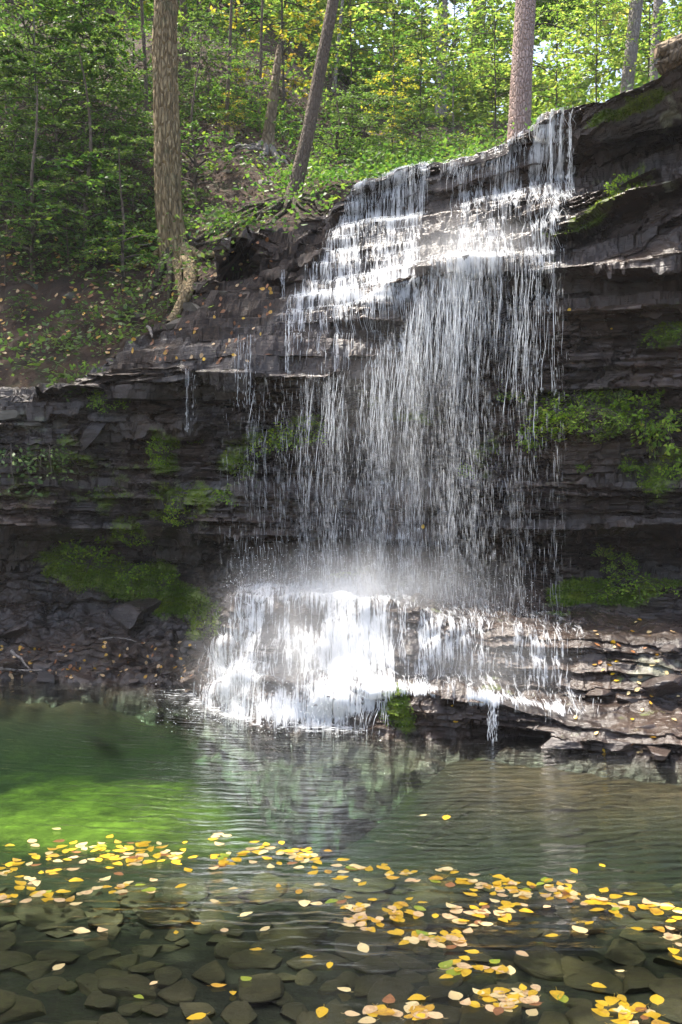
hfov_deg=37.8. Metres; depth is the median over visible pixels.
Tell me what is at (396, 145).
bank plant
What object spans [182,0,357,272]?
leaning tree
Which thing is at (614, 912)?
fallen leaf
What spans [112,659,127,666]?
rock
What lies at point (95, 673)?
rock
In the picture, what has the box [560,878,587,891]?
submerged stone
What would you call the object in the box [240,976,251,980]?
fallen leaf
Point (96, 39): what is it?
shrub
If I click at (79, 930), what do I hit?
fallen leaf
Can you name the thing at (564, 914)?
submerged stone
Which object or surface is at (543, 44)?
sky
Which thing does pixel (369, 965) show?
submerged stone
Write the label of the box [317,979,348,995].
submerged stone
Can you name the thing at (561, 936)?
submerged stone
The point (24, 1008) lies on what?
submerged stone
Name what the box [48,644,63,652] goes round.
rock
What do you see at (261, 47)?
sapling
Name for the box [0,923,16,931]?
submerged stone
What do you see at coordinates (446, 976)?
fallen leaf
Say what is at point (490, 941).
submerged stone
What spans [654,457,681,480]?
rock plant
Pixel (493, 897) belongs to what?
submerged stone
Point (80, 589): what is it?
rock plant
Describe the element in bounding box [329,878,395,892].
submerged stone
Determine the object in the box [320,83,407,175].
shrub
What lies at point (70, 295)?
stone
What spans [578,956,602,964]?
submerged stone
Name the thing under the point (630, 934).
submerged stone
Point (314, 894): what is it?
submerged stone
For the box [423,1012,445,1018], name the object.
fallen leaf
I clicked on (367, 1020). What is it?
fallen leaf
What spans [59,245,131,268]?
bank plant
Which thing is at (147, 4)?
tree
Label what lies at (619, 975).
submerged stone
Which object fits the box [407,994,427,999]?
fallen leaf
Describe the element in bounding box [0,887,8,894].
submerged stone
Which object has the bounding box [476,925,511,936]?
submerged stone
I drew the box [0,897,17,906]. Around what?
submerged stone
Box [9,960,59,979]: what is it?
submerged stone
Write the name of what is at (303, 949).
submerged stone
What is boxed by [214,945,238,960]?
submerged stone
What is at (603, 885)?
submerged stone
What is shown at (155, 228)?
bank plant
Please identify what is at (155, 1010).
submerged stone
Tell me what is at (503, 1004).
fallen leaf
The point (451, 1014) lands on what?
submerged stone
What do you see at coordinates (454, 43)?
tree
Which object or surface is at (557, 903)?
submerged stone
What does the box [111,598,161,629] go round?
rock
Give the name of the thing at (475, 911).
fallen leaf
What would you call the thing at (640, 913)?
submerged stone
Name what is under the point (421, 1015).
fallen leaf
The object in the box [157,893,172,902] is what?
submerged stone
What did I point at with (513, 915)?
submerged stone
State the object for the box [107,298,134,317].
bank plant
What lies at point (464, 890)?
submerged stone
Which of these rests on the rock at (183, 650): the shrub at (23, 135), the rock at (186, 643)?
the rock at (186, 643)
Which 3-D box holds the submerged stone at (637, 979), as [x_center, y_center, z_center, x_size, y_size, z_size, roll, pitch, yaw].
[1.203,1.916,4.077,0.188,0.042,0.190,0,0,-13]
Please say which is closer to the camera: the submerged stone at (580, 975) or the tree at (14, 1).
the submerged stone at (580, 975)
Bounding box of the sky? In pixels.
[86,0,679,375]
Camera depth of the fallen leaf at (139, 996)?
3.47 m
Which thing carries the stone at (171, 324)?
on the cliff
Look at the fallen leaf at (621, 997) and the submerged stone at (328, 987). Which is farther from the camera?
the submerged stone at (328, 987)
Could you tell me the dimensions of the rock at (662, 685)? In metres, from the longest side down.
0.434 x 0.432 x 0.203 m
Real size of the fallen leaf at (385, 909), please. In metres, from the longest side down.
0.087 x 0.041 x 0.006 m
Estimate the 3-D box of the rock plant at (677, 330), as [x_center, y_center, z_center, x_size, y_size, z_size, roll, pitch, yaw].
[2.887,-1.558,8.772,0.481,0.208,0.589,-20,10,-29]
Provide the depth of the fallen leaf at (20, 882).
4.54 m
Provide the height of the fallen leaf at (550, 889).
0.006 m
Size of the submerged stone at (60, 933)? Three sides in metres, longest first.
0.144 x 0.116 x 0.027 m
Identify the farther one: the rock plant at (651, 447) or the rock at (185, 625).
the rock at (185, 625)
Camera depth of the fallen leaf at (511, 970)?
3.68 m
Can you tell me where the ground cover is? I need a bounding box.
[0,0,659,382]
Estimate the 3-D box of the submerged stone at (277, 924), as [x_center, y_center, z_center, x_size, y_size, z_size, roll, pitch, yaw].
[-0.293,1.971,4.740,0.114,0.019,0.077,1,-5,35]
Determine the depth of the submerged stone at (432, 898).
5.11 m
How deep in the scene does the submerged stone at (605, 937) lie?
4.56 m
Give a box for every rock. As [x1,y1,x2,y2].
[0,658,21,668]
[2,623,30,638]
[23,672,37,683]
[30,654,47,662]
[33,662,54,673]
[37,671,55,682]
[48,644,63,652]
[49,666,58,669]
[54,661,75,667]
[55,652,69,658]
[56,657,70,663]
[60,621,69,626]
[71,673,94,687]
[75,422,105,450]
[80,627,94,630]
[84,664,92,668]
[91,667,119,678]
[98,631,108,636]
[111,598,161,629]
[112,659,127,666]
[123,652,137,661]
[127,678,138,684]
[134,672,148,683]
[139,668,148,672]
[145,634,163,641]
[146,652,161,661]
[153,639,163,647]
[158,622,182,630]
[176,631,185,639]
[176,659,185,667]
[180,621,188,628]
[180,645,188,654]
[180,675,194,683]
[183,640,193,646]
[259,674,285,683]
[539,666,561,682]
[539,736,590,749]
[550,685,576,691]
[582,653,605,663]
[586,688,613,695]
[603,739,633,751]
[611,661,636,676]
[615,693,638,702]
[633,721,655,728]
[641,674,681,696]
[646,745,671,760]
[658,644,679,651]
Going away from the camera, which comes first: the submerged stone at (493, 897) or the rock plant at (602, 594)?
the submerged stone at (493, 897)
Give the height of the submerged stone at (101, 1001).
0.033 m
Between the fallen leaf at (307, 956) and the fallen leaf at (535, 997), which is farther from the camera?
the fallen leaf at (307, 956)
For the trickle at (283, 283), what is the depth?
10.73 m
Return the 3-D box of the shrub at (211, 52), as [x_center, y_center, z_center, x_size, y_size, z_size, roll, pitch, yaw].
[-2.173,-7.345,16.360,1.610,1.750,1.814,0,0,-1]
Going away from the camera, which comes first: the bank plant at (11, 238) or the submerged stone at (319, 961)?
the submerged stone at (319, 961)
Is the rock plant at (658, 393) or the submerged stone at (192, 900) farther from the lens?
the rock plant at (658, 393)
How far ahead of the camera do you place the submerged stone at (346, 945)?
4.42 m
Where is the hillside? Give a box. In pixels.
[0,0,535,387]
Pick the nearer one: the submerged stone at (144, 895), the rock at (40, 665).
the submerged stone at (144, 895)
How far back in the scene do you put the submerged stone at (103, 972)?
4.12 m
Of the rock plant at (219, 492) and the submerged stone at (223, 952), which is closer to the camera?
the submerged stone at (223, 952)
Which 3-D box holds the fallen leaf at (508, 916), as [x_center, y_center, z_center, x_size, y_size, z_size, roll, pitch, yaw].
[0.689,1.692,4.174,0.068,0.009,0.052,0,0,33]
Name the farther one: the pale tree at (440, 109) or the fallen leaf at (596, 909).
the pale tree at (440, 109)
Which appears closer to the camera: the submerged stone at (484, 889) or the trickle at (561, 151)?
the submerged stone at (484, 889)
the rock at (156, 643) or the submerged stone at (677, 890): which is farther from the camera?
the rock at (156, 643)
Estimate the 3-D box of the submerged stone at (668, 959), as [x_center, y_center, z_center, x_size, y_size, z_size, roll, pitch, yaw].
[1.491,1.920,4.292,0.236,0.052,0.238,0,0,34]
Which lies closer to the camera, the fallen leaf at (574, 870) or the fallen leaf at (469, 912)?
the fallen leaf at (469, 912)
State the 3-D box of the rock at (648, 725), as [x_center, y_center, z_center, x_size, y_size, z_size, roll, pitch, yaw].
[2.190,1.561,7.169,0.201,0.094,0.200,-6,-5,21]
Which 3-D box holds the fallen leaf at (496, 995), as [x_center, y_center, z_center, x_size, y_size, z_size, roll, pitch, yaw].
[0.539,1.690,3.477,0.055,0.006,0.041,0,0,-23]
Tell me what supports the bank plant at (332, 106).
on the hillside
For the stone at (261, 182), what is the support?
on the hillside
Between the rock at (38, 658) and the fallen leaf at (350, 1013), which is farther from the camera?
the rock at (38, 658)
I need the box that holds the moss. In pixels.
[33,86,681,733]
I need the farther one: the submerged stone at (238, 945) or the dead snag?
the dead snag
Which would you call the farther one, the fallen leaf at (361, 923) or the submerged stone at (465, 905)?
the submerged stone at (465, 905)
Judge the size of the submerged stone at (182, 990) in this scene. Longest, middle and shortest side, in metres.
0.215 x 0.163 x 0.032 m
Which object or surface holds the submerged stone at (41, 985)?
on the pool bed
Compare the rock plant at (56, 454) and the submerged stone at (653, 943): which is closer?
the submerged stone at (653, 943)
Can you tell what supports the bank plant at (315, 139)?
on the hillside
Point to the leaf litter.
(466, 971)
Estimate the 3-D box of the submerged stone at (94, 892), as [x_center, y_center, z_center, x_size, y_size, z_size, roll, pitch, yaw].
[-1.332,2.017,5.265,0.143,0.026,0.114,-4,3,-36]
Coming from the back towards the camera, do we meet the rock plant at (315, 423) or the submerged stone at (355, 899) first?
the rock plant at (315, 423)
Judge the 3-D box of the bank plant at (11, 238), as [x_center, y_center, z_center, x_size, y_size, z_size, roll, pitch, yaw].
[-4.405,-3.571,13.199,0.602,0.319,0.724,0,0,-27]
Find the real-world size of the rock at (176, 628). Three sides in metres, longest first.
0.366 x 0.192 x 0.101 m
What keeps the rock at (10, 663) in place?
on the rock
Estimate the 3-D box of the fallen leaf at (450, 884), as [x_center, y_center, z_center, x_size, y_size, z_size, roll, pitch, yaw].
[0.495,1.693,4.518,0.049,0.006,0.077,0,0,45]
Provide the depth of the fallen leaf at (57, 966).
3.70 m
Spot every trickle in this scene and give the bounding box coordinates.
[185,372,195,428]
[234,334,255,405]
[281,270,284,296]
[285,319,289,371]
[487,701,498,742]
[511,263,555,394]
[548,114,573,196]
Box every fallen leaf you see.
[5,862,15,866]
[15,880,27,885]
[52,963,64,970]
[65,896,74,903]
[70,927,90,933]
[97,927,107,931]
[99,876,110,880]
[113,849,129,851]
[114,889,129,892]
[132,994,143,998]
[141,887,158,891]
[186,1012,209,1019]
[207,983,225,986]
[237,912,251,916]
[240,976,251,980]
[260,925,270,930]
[301,954,314,957]
[316,1006,327,1017]
[326,962,332,967]
[337,987,350,991]
[343,1010,359,1015]
[344,903,351,909]
[355,921,365,926]
[357,943,368,952]
[358,1016,379,1023]
[365,866,372,870]
[371,917,380,922]
[382,907,391,913]
[386,876,398,878]
[387,930,401,934]
[395,928,403,935]
[404,1004,414,1012]
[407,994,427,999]
[412,1013,425,1019]
[413,911,423,916]
[423,1004,434,1011]
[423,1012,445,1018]
[428,942,437,946]
[437,960,452,970]
[439,974,455,978]
[445,882,454,886]
[446,968,462,974]
[448,918,466,923]
[448,991,462,1001]
[452,941,470,946]
[459,956,469,959]
[463,911,475,914]
[463,928,472,932]
[464,949,478,953]
[469,910,487,913]
[485,1004,495,1011]
[488,992,504,997]
[493,910,505,915]
[496,966,508,973]
[498,1002,512,1011]
[500,913,511,919]
[505,993,518,1001]
[506,965,515,974]
[510,992,526,996]
[514,950,528,955]
[519,893,528,898]
[519,983,526,990]
[523,995,540,1003]
[526,1009,537,1015]
[527,881,536,887]
[540,893,551,897]
[545,887,559,892]
[545,933,558,936]
[570,868,577,872]
[572,925,587,934]
[589,908,604,910]
[595,1000,607,1005]
[595,1003,603,1008]
[608,910,620,913]
[617,994,626,1001]
[618,1009,630,1019]
[623,1014,632,1019]
[630,927,644,930]
[643,1012,665,1017]
[650,994,663,1004]
[668,948,679,954]
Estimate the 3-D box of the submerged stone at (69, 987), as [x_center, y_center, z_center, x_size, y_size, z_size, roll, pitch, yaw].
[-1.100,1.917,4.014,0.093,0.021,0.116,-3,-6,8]
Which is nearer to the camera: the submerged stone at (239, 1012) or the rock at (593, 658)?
the submerged stone at (239, 1012)
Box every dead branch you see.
[0,667,41,670]
[10,649,28,668]
[98,637,136,641]
[146,325,152,337]
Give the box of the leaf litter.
[0,227,681,1023]
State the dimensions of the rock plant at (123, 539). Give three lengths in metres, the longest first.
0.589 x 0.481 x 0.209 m
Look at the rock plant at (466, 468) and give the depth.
9.72 m
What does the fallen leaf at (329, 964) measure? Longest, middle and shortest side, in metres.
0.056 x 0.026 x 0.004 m
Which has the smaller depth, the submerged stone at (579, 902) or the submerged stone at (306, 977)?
the submerged stone at (306, 977)
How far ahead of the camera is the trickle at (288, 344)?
9.18 m
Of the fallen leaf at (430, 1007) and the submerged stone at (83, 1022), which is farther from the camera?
the submerged stone at (83, 1022)
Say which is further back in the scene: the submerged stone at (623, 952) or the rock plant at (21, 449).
the rock plant at (21, 449)
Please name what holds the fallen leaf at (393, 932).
on the water
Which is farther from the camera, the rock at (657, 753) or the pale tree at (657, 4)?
the pale tree at (657, 4)
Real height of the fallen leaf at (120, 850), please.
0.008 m
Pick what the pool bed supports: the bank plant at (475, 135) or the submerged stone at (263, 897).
the submerged stone at (263, 897)
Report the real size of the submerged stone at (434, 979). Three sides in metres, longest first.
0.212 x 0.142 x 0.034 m
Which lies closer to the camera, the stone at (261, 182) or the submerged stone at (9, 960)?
the submerged stone at (9, 960)
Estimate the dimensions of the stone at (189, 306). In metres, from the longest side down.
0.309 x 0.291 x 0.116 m
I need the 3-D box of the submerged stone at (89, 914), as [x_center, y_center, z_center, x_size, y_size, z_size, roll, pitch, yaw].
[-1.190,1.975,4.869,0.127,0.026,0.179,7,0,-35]
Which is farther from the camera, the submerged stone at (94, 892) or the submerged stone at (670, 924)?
the submerged stone at (94, 892)
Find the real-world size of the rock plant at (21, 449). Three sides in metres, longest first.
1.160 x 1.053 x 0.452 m
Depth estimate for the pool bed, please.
6.07 m
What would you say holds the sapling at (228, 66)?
on the hillside
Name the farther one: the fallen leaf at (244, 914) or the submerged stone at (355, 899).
the submerged stone at (355, 899)
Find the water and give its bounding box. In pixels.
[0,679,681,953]
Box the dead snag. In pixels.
[228,44,293,167]
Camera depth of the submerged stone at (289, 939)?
4.54 m
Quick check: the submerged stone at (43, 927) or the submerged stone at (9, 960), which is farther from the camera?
the submerged stone at (43, 927)
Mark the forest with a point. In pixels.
(459, 114)
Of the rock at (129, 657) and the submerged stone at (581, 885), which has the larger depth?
the rock at (129, 657)
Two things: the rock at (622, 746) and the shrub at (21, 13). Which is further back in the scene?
the shrub at (21, 13)
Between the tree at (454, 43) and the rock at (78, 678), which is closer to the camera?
the rock at (78, 678)
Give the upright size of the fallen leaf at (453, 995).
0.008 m
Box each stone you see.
[0,409,21,420]
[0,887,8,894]
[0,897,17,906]
[0,912,19,926]
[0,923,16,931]
[0,931,15,950]
[0,951,32,971]
[0,989,15,1014]
[0,993,46,1023]
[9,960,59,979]
[13,896,85,926]
[23,421,41,426]
[25,281,37,289]
[27,976,66,993]
[28,889,62,897]
[35,923,57,931]
[35,949,79,963]
[38,153,55,159]
[44,928,74,938]
[52,419,67,428]
[57,981,78,993]
[59,886,75,894]
[64,292,74,299]
[64,1020,98,1023]
[75,973,102,996]
[82,887,101,895]
[83,936,110,948]
[84,908,105,919]
[84,991,117,1011]
[87,908,123,927]
[87,947,120,959]
[94,968,130,976]
[97,926,120,939]
[97,974,155,1001]
[98,1012,127,1023]
[107,954,139,970]
[116,882,153,900]
[118,1001,151,1017]
[119,898,151,908]
[128,961,165,972]
[130,944,162,957]
[131,311,145,317]
[132,904,194,925]
[139,930,153,938]
[141,1004,167,1016]
[154,966,181,988]
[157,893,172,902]
[157,978,196,1005]
[159,944,181,952]
[162,878,208,899]
[165,318,180,328]
[165,928,183,941]
[170,897,188,908]
[175,939,189,947]
[179,1002,215,1018]
[182,302,199,311]
[185,906,224,921]
[186,898,195,902]
[187,1012,212,1023]
[191,960,224,984]
[194,919,215,934]
[206,933,227,945]
[211,920,243,937]
[212,886,250,898]
[214,938,250,951]
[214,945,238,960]
[218,291,228,295]
[220,1000,257,1023]
[225,894,243,904]
[227,950,282,969]
[237,893,280,904]
[238,973,284,1003]
[249,872,288,896]
[250,941,275,952]
[255,925,326,951]
[258,179,272,184]
[271,921,290,927]
[272,991,293,1006]
[277,973,296,982]
[279,1002,307,1023]
[282,917,301,923]
[286,952,351,970]
[291,880,329,892]
[295,944,323,954]
[295,969,316,985]
[296,1011,331,1023]
[305,916,336,924]
[307,885,336,905]
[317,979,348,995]
[325,998,339,1007]
[325,1004,360,1023]
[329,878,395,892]
[332,890,372,910]
[334,923,363,936]
[334,926,390,962]
[334,971,358,987]
[351,956,398,974]
[354,974,389,997]
[361,893,388,901]
[363,907,396,917]
[367,977,413,1010]
[371,923,392,935]
[376,1001,462,1023]
[379,913,392,923]
[383,887,406,894]
[384,951,404,962]
[386,931,435,950]
[393,917,427,931]
[396,969,426,982]
[397,954,431,971]
[401,897,427,914]
[406,883,436,891]
[407,890,448,905]
[413,946,430,955]
[417,986,455,1003]
[427,917,460,931]
[428,969,464,988]
[439,935,458,944]
[443,943,467,955]
[443,955,467,968]
[447,893,467,899]
[456,893,489,909]
[459,910,487,917]
[459,984,521,1023]
[461,888,471,896]
[465,937,480,949]
[466,950,492,963]
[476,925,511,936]
[479,937,513,950]
[480,883,504,894]
[486,894,501,902]
[487,903,526,919]
[496,981,511,988]
[497,960,514,966]
[503,897,554,911]
[508,982,533,993]
[512,988,540,1008]
[513,943,563,981]
[515,882,542,891]
[516,930,543,938]
[537,889,548,897]
[538,1011,568,1023]
[540,928,567,940]
[552,899,571,910]
[555,910,573,919]
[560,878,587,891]
[560,954,623,994]
[563,998,592,1008]
[565,1006,616,1023]
[568,918,603,936]
[573,907,592,916]
[576,900,594,906]
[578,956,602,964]
[581,890,596,899]
[595,900,634,915]
[596,934,612,940]
[597,882,612,890]
[603,1003,651,1023]
[604,938,645,966]
[610,911,635,926]
[613,965,634,978]
[616,882,674,896]
[619,926,644,941]
[623,967,657,993]
[625,896,642,901]
[629,916,665,931]
[631,910,651,920]
[636,935,679,951]
[648,978,681,999]
[649,998,681,1023]
[653,948,681,968]
[655,902,681,911]
[663,973,679,977]
[664,920,675,927]
[670,883,681,892]
[672,919,681,933]
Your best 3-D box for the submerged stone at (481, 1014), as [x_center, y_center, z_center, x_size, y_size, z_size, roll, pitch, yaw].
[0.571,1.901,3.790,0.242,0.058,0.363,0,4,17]
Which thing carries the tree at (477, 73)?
on the hillside
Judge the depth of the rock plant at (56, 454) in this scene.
10.44 m
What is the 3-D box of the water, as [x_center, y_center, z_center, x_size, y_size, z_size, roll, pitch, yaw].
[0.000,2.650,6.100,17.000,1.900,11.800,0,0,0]
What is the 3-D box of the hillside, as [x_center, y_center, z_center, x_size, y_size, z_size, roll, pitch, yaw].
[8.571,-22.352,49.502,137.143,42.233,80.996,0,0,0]
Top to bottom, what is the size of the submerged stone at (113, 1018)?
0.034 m
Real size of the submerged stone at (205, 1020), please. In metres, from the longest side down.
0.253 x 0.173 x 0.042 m
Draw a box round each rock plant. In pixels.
[0,434,60,495]
[12,434,85,480]
[45,358,105,401]
[55,535,120,573]
[76,584,91,593]
[86,390,130,413]
[112,516,153,547]
[112,562,155,596]
[144,436,172,470]
[157,573,180,588]
[160,496,190,526]
[186,440,203,444]
[211,483,237,506]
[244,429,285,458]
[264,418,326,449]
[304,415,327,432]
[457,462,475,479]
[494,379,525,403]
[515,430,544,456]
[520,412,571,442]
[526,392,604,424]
[526,403,593,436]
[559,405,631,434]
[563,390,602,421]
[575,463,592,475]
[585,591,613,605]
[591,411,623,443]
[591,543,613,556]
[597,388,633,402]
[600,404,681,440]
[600,552,642,577]
[601,571,679,602]
[604,170,637,196]
[609,384,664,419]
[618,457,637,471]
[618,463,656,479]
[629,408,681,455]
[636,324,681,347]
[646,419,669,459]
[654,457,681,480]
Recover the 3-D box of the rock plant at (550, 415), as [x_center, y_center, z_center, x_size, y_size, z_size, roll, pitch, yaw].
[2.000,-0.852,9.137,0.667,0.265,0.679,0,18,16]
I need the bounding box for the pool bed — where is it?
[0,698,681,1023]
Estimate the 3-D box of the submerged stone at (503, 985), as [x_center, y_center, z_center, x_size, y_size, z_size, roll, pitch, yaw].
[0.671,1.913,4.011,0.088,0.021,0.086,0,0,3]
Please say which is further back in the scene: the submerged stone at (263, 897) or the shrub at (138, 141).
the shrub at (138, 141)
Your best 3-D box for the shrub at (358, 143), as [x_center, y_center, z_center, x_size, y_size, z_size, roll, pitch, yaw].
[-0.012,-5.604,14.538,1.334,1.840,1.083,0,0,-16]
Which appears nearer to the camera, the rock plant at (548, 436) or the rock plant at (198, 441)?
the rock plant at (548, 436)
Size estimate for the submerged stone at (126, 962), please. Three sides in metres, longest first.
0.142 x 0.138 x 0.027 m
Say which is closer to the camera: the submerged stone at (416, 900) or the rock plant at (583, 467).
the submerged stone at (416, 900)
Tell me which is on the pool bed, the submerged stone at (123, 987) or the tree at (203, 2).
the submerged stone at (123, 987)
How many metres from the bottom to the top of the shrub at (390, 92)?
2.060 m
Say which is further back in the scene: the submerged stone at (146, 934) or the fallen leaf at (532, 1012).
the submerged stone at (146, 934)
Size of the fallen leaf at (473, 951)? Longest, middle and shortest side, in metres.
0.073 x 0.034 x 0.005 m
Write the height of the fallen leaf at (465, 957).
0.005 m
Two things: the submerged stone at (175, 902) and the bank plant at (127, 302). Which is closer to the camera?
the submerged stone at (175, 902)
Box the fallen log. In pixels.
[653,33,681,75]
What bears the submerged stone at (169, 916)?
on the pool bed
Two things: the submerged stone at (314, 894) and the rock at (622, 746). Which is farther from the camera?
the rock at (622, 746)
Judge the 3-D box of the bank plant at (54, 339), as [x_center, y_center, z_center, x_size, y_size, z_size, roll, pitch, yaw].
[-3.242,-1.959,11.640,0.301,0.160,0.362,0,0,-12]
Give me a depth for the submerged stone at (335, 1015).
3.75 m
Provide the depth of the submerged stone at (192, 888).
5.25 m
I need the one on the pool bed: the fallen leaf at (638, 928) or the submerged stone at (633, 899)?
the submerged stone at (633, 899)
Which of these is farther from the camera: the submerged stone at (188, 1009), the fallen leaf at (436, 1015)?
the submerged stone at (188, 1009)
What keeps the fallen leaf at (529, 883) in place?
on the water
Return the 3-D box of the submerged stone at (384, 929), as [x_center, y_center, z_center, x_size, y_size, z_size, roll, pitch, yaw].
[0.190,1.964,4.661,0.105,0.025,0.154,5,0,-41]
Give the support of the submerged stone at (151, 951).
on the pool bed
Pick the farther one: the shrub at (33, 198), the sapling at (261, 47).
the sapling at (261, 47)
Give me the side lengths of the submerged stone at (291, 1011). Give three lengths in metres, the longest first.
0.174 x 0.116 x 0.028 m
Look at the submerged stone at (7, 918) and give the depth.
4.77 m
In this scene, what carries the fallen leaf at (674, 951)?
on the water
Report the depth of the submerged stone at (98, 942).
4.49 m
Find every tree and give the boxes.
[0,0,77,43]
[0,0,132,175]
[1,0,10,34]
[5,0,204,124]
[104,0,180,73]
[111,0,276,66]
[129,0,233,322]
[177,0,309,93]
[180,0,190,81]
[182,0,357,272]
[210,0,343,120]
[229,0,381,85]
[255,0,454,131]
[329,0,479,141]
[351,1,493,157]
[378,0,513,138]
[402,0,588,139]
[434,0,447,121]
[467,0,485,113]
[471,0,651,122]
[506,0,569,141]
[533,0,666,102]
[552,0,681,90]
[608,0,681,58]
[620,0,642,92]
[649,0,662,81]
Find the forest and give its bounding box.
[120,0,681,127]
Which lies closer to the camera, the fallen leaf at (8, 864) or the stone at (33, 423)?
the fallen leaf at (8, 864)
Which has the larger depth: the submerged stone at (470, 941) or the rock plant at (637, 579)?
the rock plant at (637, 579)
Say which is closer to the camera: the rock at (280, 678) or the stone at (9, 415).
the rock at (280, 678)
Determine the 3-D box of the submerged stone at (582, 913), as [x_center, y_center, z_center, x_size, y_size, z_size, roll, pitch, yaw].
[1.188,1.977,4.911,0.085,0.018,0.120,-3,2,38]
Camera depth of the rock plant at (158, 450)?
10.36 m
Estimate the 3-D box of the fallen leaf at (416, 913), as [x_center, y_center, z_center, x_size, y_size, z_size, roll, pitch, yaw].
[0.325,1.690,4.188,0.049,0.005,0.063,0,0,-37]
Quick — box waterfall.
[141,109,598,743]
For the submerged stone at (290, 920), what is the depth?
4.80 m
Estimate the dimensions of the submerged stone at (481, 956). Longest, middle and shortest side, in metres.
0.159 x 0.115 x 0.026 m
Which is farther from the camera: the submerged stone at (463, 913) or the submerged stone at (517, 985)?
the submerged stone at (463, 913)
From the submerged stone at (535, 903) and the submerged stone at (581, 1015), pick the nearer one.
the submerged stone at (581, 1015)
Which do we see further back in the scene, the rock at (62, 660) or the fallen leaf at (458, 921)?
the rock at (62, 660)
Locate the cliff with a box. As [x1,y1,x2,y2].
[0,64,681,860]
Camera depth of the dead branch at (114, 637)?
10.36 m
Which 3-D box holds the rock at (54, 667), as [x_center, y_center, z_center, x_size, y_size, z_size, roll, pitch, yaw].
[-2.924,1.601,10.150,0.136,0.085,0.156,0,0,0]
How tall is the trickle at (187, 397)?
0.600 m
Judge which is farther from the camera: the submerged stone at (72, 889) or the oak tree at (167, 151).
the oak tree at (167, 151)
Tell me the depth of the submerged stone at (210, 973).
4.09 m
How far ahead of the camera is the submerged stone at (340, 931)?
4.64 m
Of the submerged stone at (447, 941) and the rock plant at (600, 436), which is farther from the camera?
the rock plant at (600, 436)
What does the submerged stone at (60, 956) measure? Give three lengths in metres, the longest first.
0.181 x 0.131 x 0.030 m
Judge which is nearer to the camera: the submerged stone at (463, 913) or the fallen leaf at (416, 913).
the fallen leaf at (416, 913)
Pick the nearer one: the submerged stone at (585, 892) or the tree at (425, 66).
the submerged stone at (585, 892)
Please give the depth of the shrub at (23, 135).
13.91 m
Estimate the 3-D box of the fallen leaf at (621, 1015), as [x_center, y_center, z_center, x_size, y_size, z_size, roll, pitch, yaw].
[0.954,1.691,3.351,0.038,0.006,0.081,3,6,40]
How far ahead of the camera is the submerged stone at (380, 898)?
5.12 m
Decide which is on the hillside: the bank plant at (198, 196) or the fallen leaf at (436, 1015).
the bank plant at (198, 196)
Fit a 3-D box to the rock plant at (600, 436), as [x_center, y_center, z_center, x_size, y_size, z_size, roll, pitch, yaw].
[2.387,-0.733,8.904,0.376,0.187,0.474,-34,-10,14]
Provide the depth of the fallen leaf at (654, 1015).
3.34 m
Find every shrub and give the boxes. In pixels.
[0,0,112,139]
[0,26,153,195]
[0,36,93,223]
[0,39,66,177]
[0,85,91,274]
[0,98,65,197]
[0,153,50,284]
[8,0,139,123]
[10,52,154,247]
[14,169,118,271]
[17,0,153,161]
[45,13,188,211]
[46,0,178,161]
[80,150,161,288]
[83,132,195,242]
[142,52,238,194]
[177,9,255,115]
[198,46,294,143]
[300,66,376,171]
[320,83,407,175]
[361,29,419,158]
[370,95,454,163]
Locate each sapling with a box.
[140,0,147,147]
[223,0,232,142]
[257,0,263,131]
[332,0,343,91]
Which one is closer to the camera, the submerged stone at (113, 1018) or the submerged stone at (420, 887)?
the submerged stone at (113, 1018)
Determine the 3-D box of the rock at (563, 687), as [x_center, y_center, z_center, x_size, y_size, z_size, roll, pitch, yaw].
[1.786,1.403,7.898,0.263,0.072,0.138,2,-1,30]
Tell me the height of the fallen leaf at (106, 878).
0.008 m
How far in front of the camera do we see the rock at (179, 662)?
10.12 m
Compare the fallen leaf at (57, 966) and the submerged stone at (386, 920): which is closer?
the fallen leaf at (57, 966)
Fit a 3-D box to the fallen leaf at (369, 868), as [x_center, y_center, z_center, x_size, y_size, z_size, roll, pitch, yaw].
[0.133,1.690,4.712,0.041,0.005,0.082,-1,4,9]
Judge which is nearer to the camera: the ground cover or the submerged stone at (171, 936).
the submerged stone at (171, 936)
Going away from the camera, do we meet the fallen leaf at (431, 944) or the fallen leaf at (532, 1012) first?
the fallen leaf at (532, 1012)
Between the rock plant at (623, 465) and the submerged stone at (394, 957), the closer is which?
the submerged stone at (394, 957)
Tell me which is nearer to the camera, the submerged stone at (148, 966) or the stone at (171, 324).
the submerged stone at (148, 966)
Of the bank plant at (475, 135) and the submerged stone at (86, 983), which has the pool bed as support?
the submerged stone at (86, 983)
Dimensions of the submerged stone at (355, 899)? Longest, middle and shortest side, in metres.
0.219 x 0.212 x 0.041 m
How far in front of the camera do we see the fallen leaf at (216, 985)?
3.56 m
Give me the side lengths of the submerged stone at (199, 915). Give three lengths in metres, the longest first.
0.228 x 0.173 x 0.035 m
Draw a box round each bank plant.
[0,231,29,248]
[1,294,47,318]
[51,338,72,349]
[57,301,103,328]
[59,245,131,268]
[107,244,152,266]
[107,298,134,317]
[139,227,156,246]
[151,181,194,206]
[156,299,175,319]
[183,217,199,234]
[184,188,212,206]
[201,204,231,227]
[210,93,247,131]
[294,138,333,161]
[319,95,366,128]
[344,103,383,139]
[391,139,427,155]
[451,127,502,148]
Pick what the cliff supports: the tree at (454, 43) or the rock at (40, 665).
the rock at (40, 665)
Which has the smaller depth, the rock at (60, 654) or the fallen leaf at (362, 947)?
the fallen leaf at (362, 947)
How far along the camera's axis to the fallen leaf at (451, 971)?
3.66 m
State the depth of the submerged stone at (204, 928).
4.71 m

